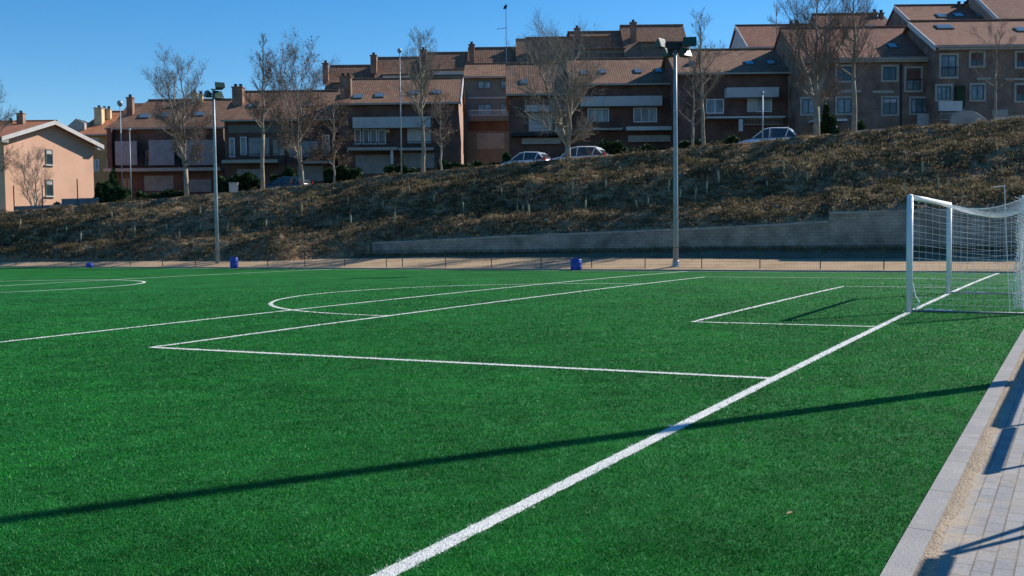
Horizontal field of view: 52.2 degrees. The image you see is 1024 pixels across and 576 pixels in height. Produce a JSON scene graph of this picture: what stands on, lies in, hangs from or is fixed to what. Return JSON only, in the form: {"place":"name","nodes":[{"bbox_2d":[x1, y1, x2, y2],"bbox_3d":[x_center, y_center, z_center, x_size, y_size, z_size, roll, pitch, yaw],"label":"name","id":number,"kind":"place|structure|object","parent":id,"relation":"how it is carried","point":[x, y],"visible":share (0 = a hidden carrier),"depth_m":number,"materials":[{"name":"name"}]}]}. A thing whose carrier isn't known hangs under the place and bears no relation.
{"place":"outdoors","nodes":[
{"label":"outdoors","id":0,"kind":"place"},
{"bbox_2d":[0,0,965,125],"label":"sky","id":1,"kind":"structure","parent":0,"point":[60,60],"materials":[{"name":"blue"}]},
{"bbox_2d":[0,259,1022,270],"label":"dirt path","id":2,"kind":"structure","parent":0,"point":[785,264],"depth_m":57.43,"materials":[{"name":"beige soil"}]},
{"bbox_2d":[203,82,224,263],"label":"floodlight pole","id":3,"kind":"object","parent":2,"relation":"on","point":[214,95],"visible":0.91,"depth_m":70.06,"materials":[{"name":"metal"}]},
{"bbox_2d":[0,243,1023,269],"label":"fence","id":4,"kind":"object","parent":2,"relation":"on","point":[402,260],"visible":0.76,"depth_m":58.41,"materials":[{"name":"grey metal"}]},
{"bbox_2d":[655,37,696,266],"bbox_3d":[8.474,-6.851,54.155,2.151,12.110,0.998,-1,3,0],"label":"floodlight pole","id":5,"kind":"object","parent":2,"relation":"on","point":[667,51],"visible":0.98,"depth_m":54.13,"materials":[{"name":"metal"}]},
{"bbox_2d":[0,267,1023,575],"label":"pitch turf","id":6,"kind":"structure","parent":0,"point":[66,279],"depth_m":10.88,"materials":[{"name":"green plastic"}]},
{"bbox_2d":[2,271,686,341],"bbox_3d":[-7.507,0.985,22.332,0.135,0.536,67.600,1,3,29],"label":"pitch line","id":7,"kind":"object","parent":6,"relation":"on","point":[294,309],"visible":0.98,"depth_m":25.28,"materials":[{"name":"white paint"}]},
{"bbox_2d":[268,283,631,315],"bbox_3d":[-2.475,0.188,32.315,7.862,0.043,15.715,1,3,29],"label":"penalty arc line","id":8,"kind":"object","parent":6,"relation":"on","point":[271,303],"visible":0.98,"depth_m":33.57,"materials":[{"name":"white paint"}]},
{"bbox_2d":[5,279,978,575],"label":"white turf fibres","id":9,"kind":"object","parent":6,"relation":"on","point":[881,325],"visible":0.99,"depth_m":9.64,"materials":[{"name":"white plastic"}]},
{"bbox_2d":[0,266,1018,272],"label":"kerb","id":10,"kind":"structure","parent":6,"relation":"on","point":[550,269],"depth_m":55.57,"materials":[{"name":"concrete"}]},
{"bbox_2d":[152,277,926,378],"bbox_3d":[5.524,0.327,27.940,10.512,0.075,29.461,1,3,29],"label":"penalty area line","id":11,"kind":"object","parent":6,"relation":"on","point":[462,362],"visible":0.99,"depth_m":15.98,"materials":[{"name":"white paint"}]},
{"bbox_2d":[570,258,581,270],"bbox_3d":[3.403,-1.244,55.481,0.625,0.634,0.625,-1,3,0],"label":"plastic barrel","id":12,"kind":"object","parent":6,"relation":"on","point":[575,264],"visible":1,"depth_m":55.23,"materials":[{"name":"blue plastic"}]},
{"bbox_2d":[372,273,998,575],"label":"goal line","id":13,"kind":"object","parent":6,"relation":"on","point":[499,515],"visible":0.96,"depth_m":7.76,"materials":[{"name":"white paint"}]},
{"bbox_2d":[691,286,959,326],"bbox_3d":[8.588,0.325,26.262,3.526,0.023,14.858,1,3,29],"label":"goal area line","id":14,"kind":"object","parent":6,"relation":"on","point":[774,302],"visible":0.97,"depth_m":23.11,"materials":[{"name":"white paint"}]},
{"bbox_2d":[906,185,1023,314],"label":"football goal","id":15,"kind":"object","parent":6,"relation":"on","point":[911,198],"visible":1,"depth_m":22.04,"materials":[{"name":"white paint"}]},
{"bbox_2d":[0,115,1023,260],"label":"hillside","id":16,"kind":"structure","parent":0,"point":[363,247],"depth_m":69.79,"materials":[{"name":"brown plant"}]},
{"bbox_2d":[0,84,23,171],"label":"bare tree","id":17,"kind":"object","parent":16,"relation":"on","point":[6,158],"visible":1,"depth_m":88.76,"materials":[{"name":"grey plant"}]},
{"bbox_2d":[0,111,57,124],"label":"brick house","id":18,"kind":"structure","parent":16,"relation":"on","point":[20,117],"depth_m":125.27,"materials":[{"name":"orange tile"}]},
{"bbox_2d":[7,144,55,205],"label":"bare tree","id":19,"kind":"object","parent":16,"relation":"on","point":[34,192],"visible":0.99,"depth_m":89.22,"materials":[{"name":"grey plant"}]},
{"bbox_2d":[15,204,61,210],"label":"garden wall","id":20,"kind":"structure","parent":16,"relation":"on","point":[19,208],"depth_m":88.95,"materials":[{"name":"blue"}]},
{"bbox_2d":[0,120,103,212],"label":"peach house","id":21,"kind":"structure","parent":16,"relation":"on","point":[68,151],"depth_m":93.97,"materials":[{"name":"beige paint"}]},
{"bbox_2d":[61,198,100,206],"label":"garden wall","id":22,"kind":"structure","parent":16,"relation":"on","point":[69,202],"depth_m":90.32,"materials":[{"name":"blue"}]},
{"bbox_2d":[68,105,122,192],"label":"ochre house","id":23,"kind":"structure","parent":16,"relation":"on","point":[104,117],"depth_m":120.71,"materials":[{"name":"orange tile"}]},
{"bbox_2d":[108,167,119,186],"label":"garden shrub","id":24,"kind":"object","parent":16,"relation":"on","point":[113,179],"visible":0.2,"depth_m":90.61,"materials":[{"name":"green plant"}]},
{"bbox_2d":[100,181,130,202],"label":"hedge","id":25,"kind":"object","parent":16,"relation":"on","point":[110,192],"visible":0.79,"depth_m":89.10,"materials":[{"name":"green plant"}]},
{"bbox_2d":[135,188,189,200],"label":"hedge","id":26,"kind":"object","parent":16,"relation":"on","point":[168,192],"visible":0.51,"depth_m":88.78,"materials":[{"name":"green plant"}]},
{"bbox_2d":[103,90,231,200],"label":"brick house","id":27,"kind":"structure","parent":16,"relation":"on","point":[157,165],"depth_m":104.47,"materials":[{"name":"brown brick"}]},
{"bbox_2d":[144,175,173,190],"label":"garage door","id":28,"kind":"structure","parent":27,"relation":"in","point":[151,183],"depth_m":104.57,"materials":[{"name":"grey metal"}]},
{"bbox_2d":[189,179,210,191],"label":"garage door","id":29,"kind":"structure","parent":27,"relation":"in","point":[196,185],"depth_m":104.57,"materials":[{"name":"grey metal"}]},
{"bbox_2d":[137,38,218,195],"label":"bare tree","id":30,"kind":"object","parent":16,"relation":"on","point":[181,136],"visible":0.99,"depth_m":85.83,"materials":[{"name":"grey plant"}]},
{"bbox_2d":[217,172,259,192],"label":"hedge","id":31,"kind":"object","parent":16,"relation":"on","point":[247,181],"visible":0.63,"depth_m":86.56,"materials":[{"name":"green plant"}]},
{"bbox_2d":[239,32,284,188],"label":"bare tree","id":32,"kind":"object","parent":16,"relation":"on","point":[262,171],"visible":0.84,"depth_m":84.08,"materials":[{"name":"grey plant"}]},
{"bbox_2d":[220,84,338,184],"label":"brick house","id":33,"kind":"structure","parent":16,"relation":"on","point":[243,135],"depth_m":96.48,"materials":[{"name":"brown brick"}]},
{"bbox_2d":[240,137,246,154],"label":"window","id":34,"kind":"structure","parent":33,"relation":"in","point":[243,140],"depth_m":96.43,"materials":[{"name":"white glass"}]},
{"bbox_2d":[237,169,260,178],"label":"garage door","id":35,"kind":"structure","parent":33,"relation":"in","point":[256,172],"depth_m":96.55,"materials":[{"name":"grey metal"}]},
{"bbox_2d":[297,166,322,180],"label":"garage door","id":36,"kind":"structure","parent":33,"relation":"in","point":[313,173],"depth_m":96.55,"materials":[{"name":"grey metal"}]},
{"bbox_2d":[269,167,297,181],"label":"hedge","id":37,"kind":"object","parent":16,"relation":"on","point":[290,171],"visible":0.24,"depth_m":86.74,"materials":[{"name":"green plant"}]},
{"bbox_2d":[248,27,339,185],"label":"bare tree","id":38,"kind":"object","parent":16,"relation":"on","point":[282,82],"visible":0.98,"depth_m":82.60,"materials":[{"name":"grey plant"}]},
{"bbox_2d":[316,89,358,182],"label":"bare tree","id":39,"kind":"object","parent":16,"relation":"on","point":[330,155],"visible":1,"depth_m":82.04,"materials":[{"name":"grey plant"}]},
{"bbox_2d":[323,163,362,183],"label":"hedge","id":40,"kind":"object","parent":16,"relation":"on","point":[344,172],"visible":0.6,"depth_m":82.74,"materials":[{"name":"green plant"}]},
{"bbox_2d":[322,60,374,89],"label":"terraced house","id":41,"kind":"structure","parent":16,"relation":"on","point":[332,82],"depth_m":116.43,"materials":[{"name":"brown brick"}]},
{"bbox_2d":[370,52,422,77],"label":"terraced house","id":42,"kind":"structure","parent":16,"relation":"on","point":[383,67],"depth_m":115.90,"materials":[{"name":"brown tile"}]},
{"bbox_2d":[397,48,401,172],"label":"street lamp","id":43,"kind":"object","parent":16,"relation":"on","point":[399,50],"visible":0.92,"depth_m":78.89,"materials":[{"name":"metal"}]},
{"bbox_2d":[334,73,465,178],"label":"brick house","id":44,"kind":"structure","parent":16,"relation":"on","point":[373,120],"depth_m":92.48,"materials":[{"name":"brown brick"}]},
{"bbox_2d":[355,155,389,173],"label":"garage door","id":45,"kind":"structure","parent":44,"relation":"in","point":[369,164],"depth_m":92.53,"materials":[{"name":"grey metal"}]},
{"bbox_2d":[403,153,433,167],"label":"garage door","id":46,"kind":"structure","parent":44,"relation":"in","point":[411,160],"depth_m":92.53,"materials":[{"name":"grey metal"}]},
{"bbox_2d":[383,163,416,175],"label":"hedge","id":47,"kind":"object","parent":16,"relation":"on","point":[389,169],"visible":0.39,"depth_m":82.33,"materials":[{"name":"green plant"}]},
{"bbox_2d":[395,25,453,171],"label":"bare tree","id":48,"kind":"object","parent":16,"relation":"on","point":[422,87],"visible":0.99,"depth_m":78.42,"materials":[{"name":"grey plant"}]},
{"bbox_2d":[413,88,457,169],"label":"bare tree","id":49,"kind":"object","parent":16,"relation":"on","point":[435,97],"visible":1,"depth_m":78.49,"materials":[{"name":"grey plant"}]},
{"bbox_2d":[420,47,467,164],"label":"terraced house","id":50,"kind":"structure","parent":16,"relation":"on","point":[454,64],"depth_m":115.56,"materials":[{"name":"brown brick"}]},
{"bbox_2d":[436,159,470,169],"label":"hedge","id":51,"kind":"object","parent":16,"relation":"on","point":[446,165],"visible":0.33,"depth_m":81.30,"materials":[{"name":"green plant"}]},
{"bbox_2d":[463,63,508,166],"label":"tan house","id":52,"kind":"structure","parent":16,"relation":"on","point":[487,129],"depth_m":103.29,"materials":[{"name":"brown brick"}]},
{"bbox_2d":[477,104,491,114],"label":"window","id":53,"kind":"structure","parent":52,"relation":"in","point":[484,107],"depth_m":103.25,"materials":[{"name":"grey glass"}]},
{"bbox_2d":[477,133,504,148],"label":"garage door","id":54,"kind":"structure","parent":52,"relation":"in","point":[484,140],"depth_m":103.38,"materials":[{"name":"grey metal"}]},
{"bbox_2d":[467,42,515,62],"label":"terraced house","id":55,"kind":"structure","parent":16,"relation":"on","point":[486,54],"depth_m":116.38,"materials":[{"name":"brown tile"}]},
{"bbox_2d":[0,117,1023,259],"bbox_3d":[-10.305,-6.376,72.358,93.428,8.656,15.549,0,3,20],"label":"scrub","id":56,"kind":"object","parent":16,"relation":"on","point":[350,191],"visible":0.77,"depth_m":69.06,"materials":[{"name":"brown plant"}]},
{"bbox_2d":[506,62,574,157],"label":"brick house","id":57,"kind":"structure","parent":16,"relation":"on","point":[522,137],"depth_m":88.45,"materials":[{"name":"brown brick"}]},
{"bbox_2d":[496,11,610,158],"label":"bare tree","id":58,"kind":"object","parent":16,"relation":"on","point":[565,136],"visible":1,"depth_m":74.70,"materials":[{"name":"grey plant"}]},
{"bbox_2d":[516,34,610,62],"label":"terraced house","id":59,"kind":"structure","parent":16,"relation":"on","point":[604,41],"depth_m":115.02,"materials":[{"name":"brown brick"}]},
{"bbox_2d":[567,25,625,57],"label":"terraced house","id":60,"kind":"structure","parent":16,"relation":"on","point":[616,49],"depth_m":114.55,"materials":[{"name":"brown brick"}]},
{"bbox_2d":[587,138,627,154],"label":"hedge","id":61,"kind":"object","parent":16,"relation":"on","point":[612,148],"visible":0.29,"depth_m":79.17,"materials":[{"name":"green plant"}]},
{"bbox_2d":[567,57,671,149],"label":"brick house","id":62,"kind":"structure","parent":16,"relation":"on","point":[631,106],"depth_m":88.39,"materials":[{"name":"brown brick"}]},
{"bbox_2d":[587,108,608,121],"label":"window","id":63,"kind":"structure","parent":62,"relation":"in","point":[602,113],"depth_m":88.38,"materials":[{"name":"white glass"}]},
{"bbox_2d":[633,108,656,121],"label":"window","id":64,"kind":"structure","parent":62,"relation":"in","point":[639,114],"depth_m":88.38,"materials":[{"name":"white glass"}]},
{"bbox_2d":[619,20,688,57],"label":"terraced house","id":65,"kind":"structure","parent":16,"relation":"on","point":[638,40],"depth_m":115.50,"materials":[{"name":"brown tile"}]},
{"bbox_2d":[672,56,715,145],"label":"bare tree","id":66,"kind":"object","parent":16,"relation":"on","point":[693,114],"visible":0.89,"depth_m":72.07,"materials":[{"name":"grey plant"}]},
{"bbox_2d":[372,207,1023,254],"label":"retaining wall","id":67,"kind":"structure","parent":16,"relation":"on","point":[887,228],"depth_m":56.77,"materials":[{"name":"concrete"}]},
{"bbox_2d":[685,8,729,144],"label":"bare tree","id":68,"kind":"object","parent":16,"relation":"on","point":[698,50],"visible":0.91,"depth_m":71.25,"materials":[{"name":"grey plant"}]},
{"bbox_2d":[678,134,739,147],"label":"hedge","id":69,"kind":"object","parent":16,"relation":"on","point":[734,138],"visible":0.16,"depth_m":75.67,"materials":[{"name":"green plant"}]},
{"bbox_2d":[661,48,789,147],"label":"brick house","id":70,"kind":"structure","parent":16,"relation":"on","point":[741,85],"depth_m":84.41,"materials":[{"name":"brown brick"}]},
{"bbox_2d":[706,99,723,113],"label":"window","id":71,"kind":"structure","parent":70,"relation":"in","point":[716,106],"depth_m":84.37,"materials":[{"name":"white glass"}]},
{"bbox_2d":[756,98,771,111],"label":"window","id":72,"kind":"structure","parent":70,"relation":"in","point":[767,102],"depth_m":84.37,"materials":[{"name":"white glass"}]},
{"bbox_2d":[729,22,804,47],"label":"red roof house","id":73,"kind":"structure","parent":16,"relation":"on","point":[753,35],"depth_m":101.05,"materials":[{"name":"tile"}]},
{"bbox_2d":[769,0,860,134],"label":"bare tree","id":74,"kind":"object","parent":16,"relation":"on","point":[821,59],"visible":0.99,"depth_m":68.97,"materials":[{"name":"grey plant"}]},
{"bbox_2d":[820,102,830,133],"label":"garden shrub","id":75,"kind":"object","parent":16,"relation":"on","point":[825,118],"visible":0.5,"depth_m":72.82,"materials":[{"name":"green plant"}]},
{"bbox_2d":[826,115,839,133],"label":"garden shrub","id":76,"kind":"object","parent":16,"relation":"on","point":[833,126],"visible":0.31,"depth_m":72.30,"materials":[{"name":"green plant"}]},
{"bbox_2d":[808,9,887,26],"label":"red roof house","id":77,"kind":"structure","parent":16,"relation":"on","point":[881,19],"depth_m":100.56,"materials":[{"name":"brown tile"}]},
{"bbox_2d":[773,26,928,134],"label":"stone house","id":78,"kind":"structure","parent":16,"relation":"on","point":[891,89],"depth_m":81.40,"materials":[{"name":"grey stone"}]},
{"bbox_2d":[800,97,813,115],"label":"window","id":79,"kind":"structure","parent":78,"relation":"in","point":[806,104],"depth_m":81.38,"materials":[{"name":"grey glass"}]},
{"bbox_2d":[835,96,851,114],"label":"window","id":80,"kind":"structure","parent":78,"relation":"in","point":[843,104],"depth_m":81.38,"materials":[{"name":"grey glass"}]},
{"bbox_2d":[835,64,851,82],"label":"window","id":81,"kind":"structure","parent":78,"relation":"in","point":[846,78],"depth_m":81.26,"materials":[{"name":"grey glass"}]},
{"bbox_2d":[881,64,898,81],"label":"window","id":82,"kind":"structure","parent":78,"relation":"in","point":[889,73],"depth_m":81.24,"materials":[{"name":"grey glass"}]},
{"bbox_2d":[881,96,898,115],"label":"window","id":83,"kind":"structure","parent":78,"relation":"in","point":[889,104],"depth_m":81.38,"materials":[{"name":"grey glass"}]},
{"bbox_2d":[904,66,922,92],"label":"window","id":84,"kind":"structure","parent":78,"relation":"in","point":[913,75],"depth_m":81.26,"materials":[{"name":"grey glass"}]},
{"bbox_2d":[909,96,925,114],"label":"window","id":85,"kind":"structure","parent":78,"relation":"in","point":[917,104],"depth_m":81.40,"materials":[{"name":"grey glass"}]},
{"bbox_2d":[818,0,884,132],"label":"bare tree","id":86,"kind":"object","parent":16,"relation":"on","point":[855,51],"visible":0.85,"depth_m":68.28,"materials":[{"name":"grey plant"}]},
{"bbox_2d":[885,1,983,25],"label":"red roof house","id":87,"kind":"structure","parent":16,"relation":"on","point":[901,14],"depth_m":94.49,"materials":[{"name":"brown tile"}]},
{"bbox_2d":[902,19,1023,125],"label":"stone house","id":88,"kind":"structure","parent":16,"relation":"on","point":[948,48],"depth_m":79.38,"materials":[{"name":"grey stone"}]},
{"bbox_2d":[935,84,952,101],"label":"window","id":89,"kind":"structure","parent":88,"relation":"in","point":[943,92],"depth_m":79.34,"materials":[{"name":"grey glass"}]},
{"bbox_2d":[939,53,958,78],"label":"window","id":90,"kind":"structure","parent":88,"relation":"in","point":[948,62],"depth_m":79.24,"materials":[{"name":"grey glass"}]},
{"bbox_2d":[968,50,985,67],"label":"window","id":91,"kind":"structure","parent":88,"relation":"in","point":[972,54],"depth_m":79.22,"materials":[{"name":"grey glass"}]},
{"bbox_2d":[969,83,985,101],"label":"window","id":92,"kind":"structure","parent":88,"relation":"in","point":[977,91],"depth_m":79.34,"materials":[{"name":"grey glass"}]},
{"bbox_2d":[1014,50,1023,68],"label":"window","id":93,"kind":"structure","parent":88,"relation":"in","point":[1019,54],"depth_m":79.22,"materials":[{"name":"grey"}]},
{"bbox_2d":[1014,83,1023,102],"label":"window","id":94,"kind":"structure","parent":88,"relation":"in","point":[1018,87],"depth_m":79.34,"materials":[{"name":"grey glass"}]},
{"bbox_2d":[950,110,985,124],"bbox_3d":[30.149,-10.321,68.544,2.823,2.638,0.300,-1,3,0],"label":"car","id":95,"kind":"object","parent":16,"relation":"on","point":[963,116],"depth_m":68.36,"materials":[{"name":"white metal"}]},
{"bbox_2d":[962,15,1019,119],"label":"bare tree","id":96,"kind":"object","parent":16,"relation":"on","point":[997,65],"visible":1,"depth_m":66.37,"materials":[{"name":"grey plant"}]},
{"bbox_2d":[966,0,1023,18],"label":"red roof house","id":97,"kind":"structure","parent":16,"relation":"on","point":[998,9],"depth_m":91.81,"materials":[{"name":"tile"}]},
{"bbox_2d":[253,248,1021,260],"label":"verge","id":98,"kind":"structure","parent":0,"point":[776,254],"depth_m":56.71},
{"bbox_2d":[354,243,1020,256],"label":"weeds","id":99,"kind":"object","parent":98,"relation":"on","point":[655,249],"visible":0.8,"depth_m":58.59,"materials":[{"name":"plant"}]},
{"bbox_2d":[936,368,1023,575],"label":"pavement","id":100,"kind":"structure","parent":0,"point":[983,535],"depth_m":6.50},
{"bbox_2d":[880,329,1023,575],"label":"kerb","id":101,"kind":"structure","parent":100,"relation":"on","point":[908,553],"depth_m":7.18,"materials":[{"name":"concrete"}]},
{"bbox_2d":[913,349,1023,575],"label":"sand strip","id":102,"kind":"object","parent":100,"relation":"on","point":[929,564],"visible":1,"depth_m":7.46,"materials":[{"name":"beige sand"}]},
{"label":"street","id":103,"kind":"structure","parent":0,"visible":0},
{"bbox_2d":[265,176,312,188],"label":"parked car","id":104,"kind":"object","parent":103,"relation":"on","point":[288,181],"visible":0.3,"depth_m":85.65,"materials":[{"name":"blue paint"}]},
{"bbox_2d":[502,151,552,163],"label":"parked car","id":105,"kind":"object","parent":103,"relation":"on","point":[526,157],"visible":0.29,"depth_m":78.40,"materials":[{"name":"silver metal"}]},
{"bbox_2d":[551,146,610,159],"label":"parked car","id":106,"kind":"object","parent":103,"relation":"on","point":[581,151],"visible":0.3,"depth_m":77.90,"materials":[{"name":"white paint"}]},
{"bbox_2d":[738,127,799,142],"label":"parked car","id":107,"kind":"object","parent":103,"relation":"on","point":[770,133],"visible":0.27,"depth_m":72.29,"materials":[{"name":"silver metal"}]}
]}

